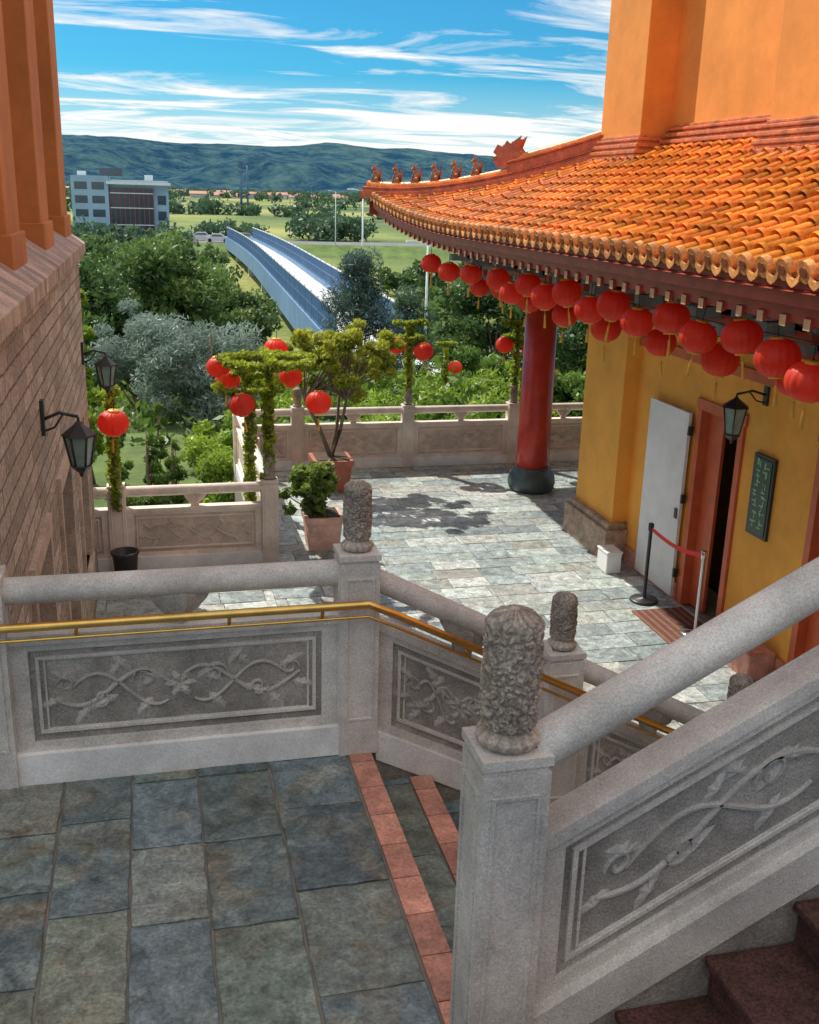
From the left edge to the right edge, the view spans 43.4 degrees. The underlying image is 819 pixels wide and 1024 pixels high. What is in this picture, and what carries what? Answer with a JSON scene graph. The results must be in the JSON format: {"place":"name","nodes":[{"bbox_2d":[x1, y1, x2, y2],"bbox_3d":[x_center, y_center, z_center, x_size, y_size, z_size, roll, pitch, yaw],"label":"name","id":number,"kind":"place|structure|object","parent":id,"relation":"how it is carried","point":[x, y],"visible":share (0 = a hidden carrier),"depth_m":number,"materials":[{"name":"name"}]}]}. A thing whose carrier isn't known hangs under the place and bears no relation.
{"place":"outdoors","nodes":[
{"label":"outdoors","id":0,"kind":"place"},
{"bbox_2d":[62,135,503,195],"bbox_3d":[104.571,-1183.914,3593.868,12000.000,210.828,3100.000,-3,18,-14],"label":"hills","id":1,"kind":"structure","parent":0,"point":[325,167],"depth_m":3048.89,"materials":[{"name":"green plant"}]},
{"bbox_2d":[115,238,457,258],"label":"grass field","id":2,"kind":"structure","parent":0,"point":[385,250],"depth_m":186.59,"materials":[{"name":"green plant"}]},
{"bbox_2d":[205,233,226,241],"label":"parked car","id":3,"kind":"object","parent":2,"relation":"on","point":[216,237],"visible":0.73,"depth_m":183.28,"materials":[{"name":"paint"}]},
{"bbox_2d":[66,196,522,507],"bbox_3d":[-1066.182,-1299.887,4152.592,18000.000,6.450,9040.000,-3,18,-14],"label":"ground","id":4,"kind":"structure","parent":0,"point":[386,233],"depth_m":166.82,"materials":[{"name":"green plant"}]},
{"bbox_2d":[80,288,106,484],"bbox_3d":[-6.003,-2.255,18.910,1.162,3.676,0.921,-3,18,-14],"label":"conifer tree","id":5,"kind":"object","parent":4,"relation":"on","point":[95,397],"visible":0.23,"depth_m":18.76,"materials":[{"name":"green plant"}]},
{"bbox_2d":[78,262,147,390],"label":"eucalyptus tree","id":6,"kind":"object","parent":4,"relation":"on","point":[102,302],"visible":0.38,"depth_m":43.55,"materials":[{"name":"green plant"}]},
{"bbox_2d":[70,168,170,237],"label":"office building","id":7,"kind":"structure","parent":4,"relation":"on","point":[103,197],"depth_m":189.25,"materials":[{"name":"white concrete"}]},
{"bbox_2d":[85,295,169,422],"bbox_3d":[-7.285,-3.874,27.068,2.414,3.523,2.427,-3,18,-14],"label":"silver leaf tree","id":8,"kind":"object","parent":4,"relation":"on","point":[119,356],"visible":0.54,"depth_m":26.61,"materials":[{"name":"green plant"}]},
{"bbox_2d":[117,432,143,505],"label":"conifer tree","id":9,"kind":"object","parent":4,"relation":"on","point":[131,501],"visible":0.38,"depth_m":17.11,"materials":[{"name":"green plant"}]},
{"bbox_2d":[141,430,168,505],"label":"conifer tree","id":10,"kind":"object","parent":4,"relation":"on","point":[152,465],"visible":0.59,"depth_m":17.58,"materials":[{"name":"green plant"}]},
{"bbox_2d":[144,402,170,477],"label":"conifer tree","id":11,"kind":"object","parent":4,"relation":"on","point":[159,441],"visible":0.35,"depth_m":18.42,"materials":[{"name":"green plant"}]},
{"bbox_2d":[156,439,189,504],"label":"conifer tree","id":12,"kind":"object","parent":4,"relation":"on","point":[176,473],"visible":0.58,"depth_m":17.53,"materials":[{"name":"green plant"}]},
{"bbox_2d":[112,229,239,402],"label":"eucalyptus tree","id":13,"kind":"object","parent":4,"relation":"on","point":[156,275],"visible":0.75,"depth_m":49.23,"materials":[{"name":"green plant"}]},
{"bbox_2d":[123,311,264,430],"bbox_3d":[-5.386,-3.403,26.048,3.584,3.149,3.846,-3,18,-14],"label":"silver leaf tree","id":14,"kind":"object","parent":4,"relation":"on","point":[177,358],"visible":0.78,"depth_m":25.42,"materials":[{"name":"green plant"}]},
{"bbox_2d":[65,186,347,201],"bbox_3d":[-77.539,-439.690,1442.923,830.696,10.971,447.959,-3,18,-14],"label":"distant town","id":15,"kind":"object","parent":4,"relation":"on","point":[202,194],"visible":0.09,"depth_m":1231.96,"materials":[{"name":"white paint"}]},
{"bbox_2d":[179,409,256,502],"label":"lime shrubs","id":16,"kind":"object","parent":4,"relation":"on","point":[211,458],"visible":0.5,"depth_m":19.20,"materials":[{"name":"green plant"}]},
{"bbox_2d":[65,183,382,246],"bbox_3d":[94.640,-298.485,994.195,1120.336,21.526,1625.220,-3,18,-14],"label":"distant trees","id":17,"kind":"object","parent":4,"relation":"on","point":[320,224],"visible":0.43,"depth_m":227.64,"materials":[{"name":"green plant"}]},
{"bbox_2d":[200,280,283,361],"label":"eucalyptus tree","id":18,"kind":"object","parent":4,"relation":"on","point":[238,314],"visible":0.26,"depth_m":56.04,"materials":[{"name":"green plant"}]},
{"bbox_2d":[237,161,248,210],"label":"telecom tower","id":19,"kind":"structure","parent":4,"relation":"on","point":[240,166],"depth_m":396.24,"materials":[{"name":"grey metal"}]},
{"bbox_2d":[76,232,512,394],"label":"distance trees","id":20,"kind":"object","parent":4,"relation":"on","point":[100,252],"visible":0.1,"depth_m":113.44,"materials":[{"name":"green plant"}]},
{"bbox_2d":[225,227,414,350],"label":"footbridge","id":21,"kind":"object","parent":4,"relation":"on","point":[292,279],"visible":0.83,"depth_m":99.40,"materials":[{"name":"metal"}]},
{"bbox_2d":[88,355,585,445],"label":"undergrowth","id":22,"kind":"object","parent":4,"relation":"on","point":[145,417],"visible":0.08,"depth_m":24.94,"materials":[{"name":"green plant"}]},
{"bbox_2d":[311,245,405,417],"bbox_3d":[-1.829,-5.627,36.775,5.184,7.665,4.169,-3,18,-14],"label":"she oak tree","id":23,"kind":"object","parent":4,"relation":"on","point":[358,299],"visible":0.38,"depth_m":35.59,"materials":[{"name":"green plant"}]},
{"bbox_2d":[254,360,571,423],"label":"lime shrubs","id":24,"kind":"object","parent":4,"relation":"on","point":[286,398],"visible":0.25,"depth_m":23.50,"materials":[{"name":"green plant"}]},
{"bbox_2d":[386,283,442,388],"bbox_3d":[-0.129,-5.461,39.169,3.405,6.417,3.674,-10,20,-32],"label":"she oak tree","id":25,"kind":"object","parent":4,"relation":"on","point":[405,302],"visible":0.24,"depth_m":38.55,"materials":[{"name":"green plant"}]},
{"bbox_2d":[406,240,428,334],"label":"street lamp","id":26,"kind":"object","parent":4,"relation":"on","point":[426,298],"visible":0.45,"depth_m":60.78,"materials":[{"name":"grey metal"}]},
{"bbox_2d":[435,340,458,404],"bbox_3d":[0.869,-3.124,25.143,0.595,2.126,0.270,-3,18,-14],"label":"garland pole","id":27,"kind":"object","parent":4,"relation":"on","point":[446,362],"visible":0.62,"depth_m":24.91,"materials":[{"name":"green plant"}]},
{"bbox_2d":[439,344,518,418],"bbox_3d":[1.932,-2.828,27.607,2.321,3.303,2.274,-3,18,-14],"label":"garden tree","id":28,"kind":"object","parent":4,"relation":"on","point":[464,356],"visible":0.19,"depth_m":27.11,"materials":[{"name":"green plant"}]},
{"bbox_2d":[433,278,525,391],"bbox_3d":[2.619,-5.064,36.008,3.902,6.284,3.884,-3,18,-14],"label":"garden tree","id":29,"kind":"object","parent":4,"relation":"on","point":[475,334],"visible":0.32,"depth_m":35.13,"materials":[{"name":"green plant"}]},
{"bbox_2d":[552,370,585,416],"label":"garden tree","id":30,"kind":"object","parent":4,"relation":"on","point":[570,388],"visible":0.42,"depth_m":22.60,"materials":[{"name":"green plant"}]},
{"bbox_2d":[555,320,588,377],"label":"garden tree","id":31,"kind":"object","parent":4,"relation":"on","point":[573,351],"visible":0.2,"depth_m":26.26,"materials":[{"name":"green plant"}]},
{"bbox_2d":[53,0,610,155],"label":"sky","id":32,"kind":"structure","parent":0,"point":[475,77],"materials":[{"name":"blue"}]},
{"bbox_2d":[383,775,459,954],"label":"descending stairs","id":33,"kind":"structure","parent":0,"point":[427,817],"depth_m":5.01,"materials":[{"name":"stone"}]},
{"bbox_2d":[94,461,757,734],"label":"courtyard paving","id":34,"kind":"structure","parent":0,"point":[484,539],"depth_m":13.29,"materials":[{"name":"stone"}]},
{"bbox_2d":[0,0,97,623],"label":"orange temple hall","id":35,"kind":"structure","parent":34,"relation":"on","point":[47,520],"depth_m":7.87,"materials":[{"name":"brick"}]},
{"bbox_2d":[39,399,96,476],"bbox_3d":[-2.315,-0.500,7.020,0.363,0.540,0.206,-3,18,-14],"label":"wall lantern lamp","id":36,"kind":"object","parent":35,"relation":"attached to","point":[79,437],"visible":1,"depth_m":6.98,"materials":[{"name":"black metal"}]},
{"bbox_2d":[80,342,117,392],"bbox_3d":[-3.385,-1.576,11.264,0.379,0.560,0.217,-3,18,-14],"label":"wall lantern lamp","id":37,"kind":"object","parent":35,"relation":"attached to","point":[105,366],"visible":1,"depth_m":11.23,"materials":[{"name":"black metal"}]},
{"bbox_2d":[110,547,138,570],"bbox_3d":[-3.370,0.643,12.237,0.330,0.380,0.330,-3,18,-14],"label":"waste bin","id":38,"kind":"object","parent":34,"relation":"on","point":[125,558],"visible":0.83,"depth_m":12.12,"materials":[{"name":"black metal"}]},
{"bbox_2d":[209,370,285,501],"bbox_3d":[-2.001,-0.554,12.921,0.936,2.490,0.919,-3,18,-14],"label":"garland pole","id":39,"kind":"object","parent":34,"relation":"on","point":[249,381],"visible":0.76,"depth_m":12.70,"materials":[{"name":"green plant"}]},
{"bbox_2d":[216,369,239,406],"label":"red lantern","id":40,"kind":"object","parent":39,"relation":"hanging from","point":[229,380],"visible":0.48,"depth_m":12.61,"materials":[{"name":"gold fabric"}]},
{"bbox_2d":[229,383,254,431],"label":"red lantern","id":41,"kind":"object","parent":39,"relation":"hanging from","point":[241,404],"visible":1,"depth_m":12.10,"materials":[{"name":"red paper"}]},
{"bbox_2d":[264,331,287,375],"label":"red lantern","id":42,"kind":"object","parent":39,"relation":"hanging from","point":[274,343],"visible":0.46,"depth_m":13.14,"materials":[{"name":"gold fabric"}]},
{"bbox_2d":[279,458,342,550],"bbox_3d":[-1.318,-0.114,13.473,0.887,1.214,0.608,-3,18,-14],"label":"potted shrub","id":43,"kind":"object","parent":34,"relation":"on","point":[312,484],"visible":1,"depth_m":13.39,"materials":[{"name":"green plant"}]},
{"bbox_2d":[93,385,582,571],"bbox_3d":[1.403,-0.867,15.875,13.536,1.399,4.662,-3,18,-14],"label":"courtyard balustrade","id":44,"kind":"object","parent":34,"relation":"on","point":[194,533],"visible":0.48,"depth_m":17.02,"materials":[{"name":"stone"}]},
{"bbox_2d":[100,384,123,511],"bbox_3d":[-3.499,-0.733,12.130,0.238,1.553,0.231,-14,23,-42],"label":"garland pole","id":45,"kind":"object","parent":44,"relation":"on","point":[114,462],"visible":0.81,"depth_m":12.13,"materials":[{"name":"green plant"}]},
{"bbox_2d":[97,399,128,452],"bbox_3d":[-3.387,-0.984,11.777,0.350,0.640,0.350,-6,24,-30],"label":"red lantern","id":46,"kind":"object","parent":45,"relation":"hanging from","point":[113,422],"visible":1,"depth_m":11.65,"materials":[{"name":"red paper"}]},
{"bbox_2d":[214,346,317,479],"bbox_3d":[-1.729,-1.138,12.581,1.243,1.688,1.151,-3,18,-14],"label":"garland pole","id":47,"kind":"object","parent":44,"relation":"on","point":[268,364],"visible":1,"depth_m":12.36,"materials":[{"name":"green plant"}]},
{"bbox_2d":[206,348,229,384],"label":"red lantern","id":48,"kind":"object","parent":47,"relation":"hanging from","point":[214,368],"visible":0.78,"depth_m":12.25,"materials":[{"name":"red paper"}]},
{"bbox_2d":[278,369,301,401],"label":"red lantern","id":49,"kind":"object","parent":47,"relation":"hanging from","point":[291,379],"visible":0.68,"depth_m":12.99,"materials":[{"name":"red paper"}]},
{"bbox_2d":[305,380,330,430],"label":"red lantern","id":50,"kind":"object","parent":47,"relation":"hanging from","point":[318,402],"visible":1,"depth_m":12.46,"materials":[{"name":"red paper"}]},
{"bbox_2d":[392,318,429,404],"bbox_3d":[-0.007,-2.521,17.403,0.595,1.503,0.587,-14,23,-41],"label":"garland pole","id":51,"kind":"object","parent":44,"relation":"on","point":[409,336],"visible":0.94,"depth_m":17.27,"materials":[{"name":"green plant"}]},
{"bbox_2d":[414,335,433,372],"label":"red lantern","id":52,"kind":"object","parent":51,"relation":"hanging from","point":[423,351],"visible":1,"depth_m":17.03,"materials":[{"name":"red paper"}]},
{"bbox_2d":[500,318,523,399],"bbox_3d":[1.838,-2.602,17.826,0.588,1.479,0.584,13,21,33],"label":"garland pole","id":53,"kind":"object","parent":44,"relation":"on","point":[516,336],"visible":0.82,"depth_m":17.71,"materials":[{"name":"green plant"}]},
{"bbox_2d":[496,329,513,363],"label":"red lantern","id":54,"kind":"object","parent":53,"relation":"hanging from","point":[504,344],"visible":1,"depth_m":17.49,"materials":[{"name":"red paper"}]},
{"bbox_2d":[283,318,407,492],"bbox_3d":[-1.042,-1.702,16.081,1.981,2.730,1.660,-3,18,-14],"label":"potted tree","id":55,"kind":"object","parent":34,"relation":"on","point":[342,360],"visible":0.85,"depth_m":15.57,"materials":[{"name":"green plant"}]},
{"bbox_2d":[0,479,753,803],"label":"landing balustrade","id":56,"kind":"object","parent":34,"relation":"on","point":[397,703],"visible":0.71,"depth_m":5.15,"materials":[{"name":"stone"}]},
{"bbox_2d":[0,600,674,738],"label":"brass handrail","id":57,"kind":"object","parent":56,"relation":"attached to","point":[229,614],"visible":0.71,"depth_m":4.96,"materials":[{"name":"gold metal"}]},
{"bbox_2d":[507,304,557,493],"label":"red columns","id":58,"kind":"structure","parent":34,"relation":"on","point":[530,472],"depth_m":16.09,"materials":[{"name":"paint"}]},
{"bbox_2d":[597,544,622,573],"bbox_3d":[2.538,0.600,13.094,0.220,0.286,0.320,-3,18,-14],"label":"white box","id":59,"kind":"object","parent":34,"relation":"on","point":[609,557],"visible":1,"depth_m":12.98,"materials":[{"name":"paint"}]},
{"bbox_2d":[631,607,702,643],"bbox_3d":[2.967,1.268,11.417,0.625,0.016,1.000,-3,18,-14],"label":"door mat","id":60,"kind":"object","parent":34,"relation":"on","point":[666,624],"depth_m":11.55,"materials":[{"name":"red fabric"}]},
{"bbox_2d":[629,522,707,634],"bbox_3d":[2.955,0.728,11.568,0.338,0.960,1.345,-5,18,-20],"label":"rope barrier","id":61,"kind":"object","parent":34,"relation":"on","point":[644,599],"visible":0.87,"depth_m":11.69,"materials":[{"name":"black metal"}]},
{"bbox_2d":[563,496,784,679],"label":"stone plinths","id":62,"kind":"object","parent":34,"relation":"on","point":[587,527],"visible":0.48,"depth_m":13.39,"materials":[{"name":"stone"}]},
{"bbox_2d":[576,324,818,663],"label":"walls","id":63,"kind":"structure","parent":34,"relation":"on","point":[623,385],"depth_m":11.62,"materials":[{"name":"yellow paint"}]},
{"bbox_2d":[369,199,818,359],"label":"eaves timber","id":64,"kind":"object","parent":63,"relation":"on","point":[726,298],"visible":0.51,"depth_m":8.65,"materials":[{"name":"paint"}]},
{"bbox_2d":[552,278,581,324],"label":"red lantern","id":65,"kind":"object","parent":64,"relation":"hanging from","point":[566,293],"visible":0.95,"depth_m":10.45,"materials":[{"name":"red paper"}]},
{"bbox_2d":[367,137,818,290],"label":"tiled roof","id":66,"kind":"structure","parent":64,"relation":"on","point":[730,206],"depth_m":9.79,"materials":[{"name":"tile"}]},
{"bbox_2d":[359,130,603,198],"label":"hip ridge","id":67,"kind":"structure","parent":66,"relation":"on","point":[558,156],"depth_m":15.39,"materials":[{"name":"ceramic"}]},
{"bbox_2d":[430,163,441,180],"bbox_3d":[0.427,-5.454,16.515,0.236,0.296,0.107,16,22,40],"label":"roof figurine","id":68,"kind":"object","parent":67,"relation":"on","point":[435,175],"visible":1,"depth_m":16.49,"materials":[{"name":"ceramic"}]},
{"bbox_2d":[450,159,461,178],"bbox_3d":[0.738,-5.404,16.239,0.236,0.296,0.107,16,22,40],"label":"roof figurine","id":69,"kind":"object","parent":67,"relation":"on","point":[456,171],"visible":1,"depth_m":16.21,"materials":[{"name":"ceramic"}]},
{"bbox_2d":[470,156,482,175],"bbox_3d":[1.048,-5.365,15.959,0.236,0.296,0.107,16,22,40],"label":"roof figurine","id":70,"kind":"object","parent":67,"relation":"on","point":[477,168],"visible":1,"depth_m":15.93,"materials":[{"name":"ceramic"}]},
{"bbox_2d":[492,136,527,167],"bbox_3d":[1.508,-5.424,15.507,0.538,0.457,0.140,16,22,40],"label":"ridge ornament","id":71,"kind":"object","parent":67,"relation":"on","point":[506,152],"visible":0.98,"depth_m":15.45,"materials":[{"name":"ceramic"}]},
{"bbox_2d":[588,113,818,162],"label":"base moldings","id":72,"kind":"object","parent":66,"relation":"on","point":[785,133],"visible":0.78,"depth_m":11.73,"materials":[{"name":"tile"}]},
{"bbox_2d":[601,0,818,139],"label":"storey","id":73,"kind":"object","parent":66,"relation":"on","point":[672,62],"depth_m":12.33,"materials":[{"name":"orange paint"}]},
{"bbox_2d":[474,258,818,344],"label":"lantern cord","id":74,"kind":"object","parent":64,"relation":"attached to","point":[811,332],"visible":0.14,"depth_m":8.85,"materials":[{"name":"black metal"}]},
{"bbox_2d":[421,247,441,285],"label":"red lantern","id":75,"kind":"object","parent":74,"relation":"hanging from","point":[431,263],"visible":0.94,"depth_m":15.46,"materials":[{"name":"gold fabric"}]},
{"bbox_2d":[438,255,459,294],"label":"red lantern","id":76,"kind":"object","parent":74,"relation":"hanging from","point":[449,271],"visible":0.99,"depth_m":14.56,"materials":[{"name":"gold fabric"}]},
{"bbox_2d":[460,257,481,296],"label":"red lantern","id":77,"kind":"object","parent":74,"relation":"hanging from","point":[470,273],"visible":1,"depth_m":13.57,"materials":[{"name":"red paper"}]},
{"bbox_2d":[470,279,489,308],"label":"red lantern","id":78,"kind":"object","parent":74,"relation":"hanging from","point":[480,288],"visible":0.8,"depth_m":14.99,"materials":[{"name":"red paper"}]},
{"bbox_2d":[486,264,509,306],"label":"red lantern","id":79,"kind":"object","parent":74,"relation":"hanging from","point":[497,279],"visible":0.87,"depth_m":12.51,"materials":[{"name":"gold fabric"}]},
{"bbox_2d":[499,274,523,317],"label":"red lantern","id":80,"kind":"object","parent":74,"relation":"hanging from","point":[509,294],"visible":0.83,"depth_m":12.06,"materials":[{"name":"red paper"}]},
{"bbox_2d":[517,297,537,326],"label":"red lantern","id":81,"kind":"object","parent":74,"relation":"hanging from","point":[521,304],"visible":0.41,"depth_m":13.05,"materials":[{"name":"red paper"}]},
{"bbox_2d":[515,271,540,311],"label":"red lantern","id":82,"kind":"object","parent":74,"relation":"hanging from","point":[526,284],"visible":0.85,"depth_m":11.52,"materials":[{"name":"red paper"}]},
{"bbox_2d":[531,274,556,327],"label":"red lantern","id":83,"kind":"object","parent":74,"relation":"hanging from","point":[541,297],"visible":0.81,"depth_m":11.04,"materials":[{"name":"red paper"}]},
{"bbox_2d":[552,305,576,342],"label":"red lantern","id":84,"kind":"object","parent":74,"relation":"hanging from","point":[559,315],"visible":0.83,"depth_m":11.95,"materials":[{"name":"red paper"}]},
{"bbox_2d":[574,284,602,342],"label":"red lantern","id":85,"kind":"object","parent":74,"relation":"hanging from","point":[585,310],"visible":0.83,"depth_m":9.93,"materials":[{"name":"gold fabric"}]},
{"bbox_2d":[590,318,621,361],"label":"red lantern","id":86,"kind":"object","parent":74,"relation":"hanging from","point":[598,330],"visible":0.62,"depth_m":10.85,"materials":[{"name":"red paper"}]},
{"bbox_2d":[596,286,629,340],"bbox_3d":[1.876,-1.877,9.524,0.306,0.607,0.306,-8,28,-35],"label":"red lantern","id":87,"kind":"object","parent":74,"relation":"hanging from","point":[613,305],"visible":0.94,"depth_m":9.41,"materials":[{"name":"red paper"}]},
{"bbox_2d":[620,295,653,355],"bbox_3d":[2.003,-1.643,9.068,0.291,0.541,0.291,4,25,8],"label":"red lantern","id":88,"kind":"object","parent":74,"relation":"hanging from","point":[636,322],"visible":0.94,"depth_m":8.96,"materials":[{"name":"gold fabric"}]},
{"bbox_2d":[645,328,676,376],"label":"red lantern","id":89,"kind":"object","parent":74,"relation":"hanging from","point":[656,342],"visible":0.7,"depth_m":9.70,"materials":[{"name":"red paper"}]},
{"bbox_2d":[652,299,690,356],"bbox_3d":[2.149,-1.562,8.466,0.306,0.561,0.306,-1,12,-17],"label":"red lantern","id":90,"kind":"object","parent":74,"relation":"hanging from","point":[672,317],"visible":0.95,"depth_m":8.36,"materials":[{"name":"red paper"}]},
{"bbox_2d":[679,306,717,375],"bbox_3d":[2.251,-1.339,8.071,0.295,0.554,0.295,23,21,31],"label":"red lantern","id":91,"kind":"object","parent":74,"relation":"hanging from","point":[698,336],"visible":1,"depth_m":7.96,"materials":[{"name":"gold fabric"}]},
{"bbox_2d":[700,342,739,400],"bbox_3d":[2.647,-1.263,8.796,0.322,0.623,0.322,8,12,7],"label":"red lantern","id":92,"kind":"object","parent":74,"relation":"hanging from","point":[718,360],"visible":0.73,"depth_m":8.68,"materials":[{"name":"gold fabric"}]},
{"bbox_2d":[720,316,763,379],"bbox_3d":[2.410,-1.237,7.467,0.300,0.552,0.301,-2,10,16],"label":"red lantern","id":93,"kind":"object","parent":74,"relation":"hanging from","point":[741,336],"visible":0.96,"depth_m":7.36,"materials":[{"name":"red paper"}]},
{"bbox_2d":[753,320,801,406],"bbox_3d":[2.518,-1.021,7.056,0.312,0.594,0.312,5,12,31],"label":"red lantern","id":94,"kind":"object","parent":74,"relation":"hanging from","point":[778,357],"visible":0.88,"depth_m":6.94,"materials":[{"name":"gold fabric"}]},
{"bbox_2d":[774,379,794,418],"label":"red lantern","id":95,"kind":"object","parent":74,"relation":"hanging from","point":[781,388],"visible":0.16,"depth_m":7.76,"materials":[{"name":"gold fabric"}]},
{"bbox_2d":[783,343,818,429],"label":"red lantern","id":96,"kind":"object","parent":74,"relation":"hanging from","point":[801,381],"visible":1,"depth_m":6.63,"materials":[{"name":"red paper"}]},
{"bbox_2d":[634,397,818,662],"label":"doors","id":97,"kind":"structure","parent":63,"relation":"attached to","point":[717,459],"depth_m":11.85,"materials":[{"name":"white paint"}]},
{"bbox_2d":[722,385,770,443],"bbox_3d":[3.311,-0.983,10.202,0.488,0.618,0.249,-3,18,-14],"label":"wall lantern lamp","id":98,"kind":"object","parent":63,"relation":"attached to","point":[736,408],"visible":1,"depth_m":10.14,"materials":[{"name":"black metal"}]},
{"bbox_2d":[745,452,777,541],"bbox_3d":[3.533,-0.154,10.358,0.042,0.840,0.360,-3,18,-14],"label":"green plaque","id":99,"kind":"object","parent":63,"relation":"attached to","point":[764,474],"visible":1,"depth_m":10.32,"materials":[{"name":"green wood"}]},
{"bbox_3d":[0.359,3.256,-0.020,6.800,2.890,3.890,-3,18,-14],"label":"upper terrace","id":100,"kind":"object","parent":34,"relation":"on","visible":0},
{"bbox_2d":[449,557,818,1023],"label":"stair balustrade","id":101,"kind":"object","parent":100,"relation":"on","point":[658,871],"visible":1,"depth_m":3.16,"materials":[{"name":"stone"}]},
{"bbox_2d":[615,898,818,1023],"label":"ascending stairs","id":102,"kind":"structure","parent":100,"relation":"on","point":[776,984],"depth_m":3.27,"materials":[{"name":"stone"}]},
{"bbox_3d":[-1.866,2.858,3.530,4.185,1.440,3.960,-3,18,-14],"label":"landing retaining wall","id":103,"kind":"object","parent":34,"relation":"on","visible":0},
{"bbox_2d":[0,752,452,1023],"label":"stone landing","id":104,"kind":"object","parent":103,"relation":"on","point":[293,891],"visible":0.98,"depth_m":4.22,"materials":[{"name":"stone"}]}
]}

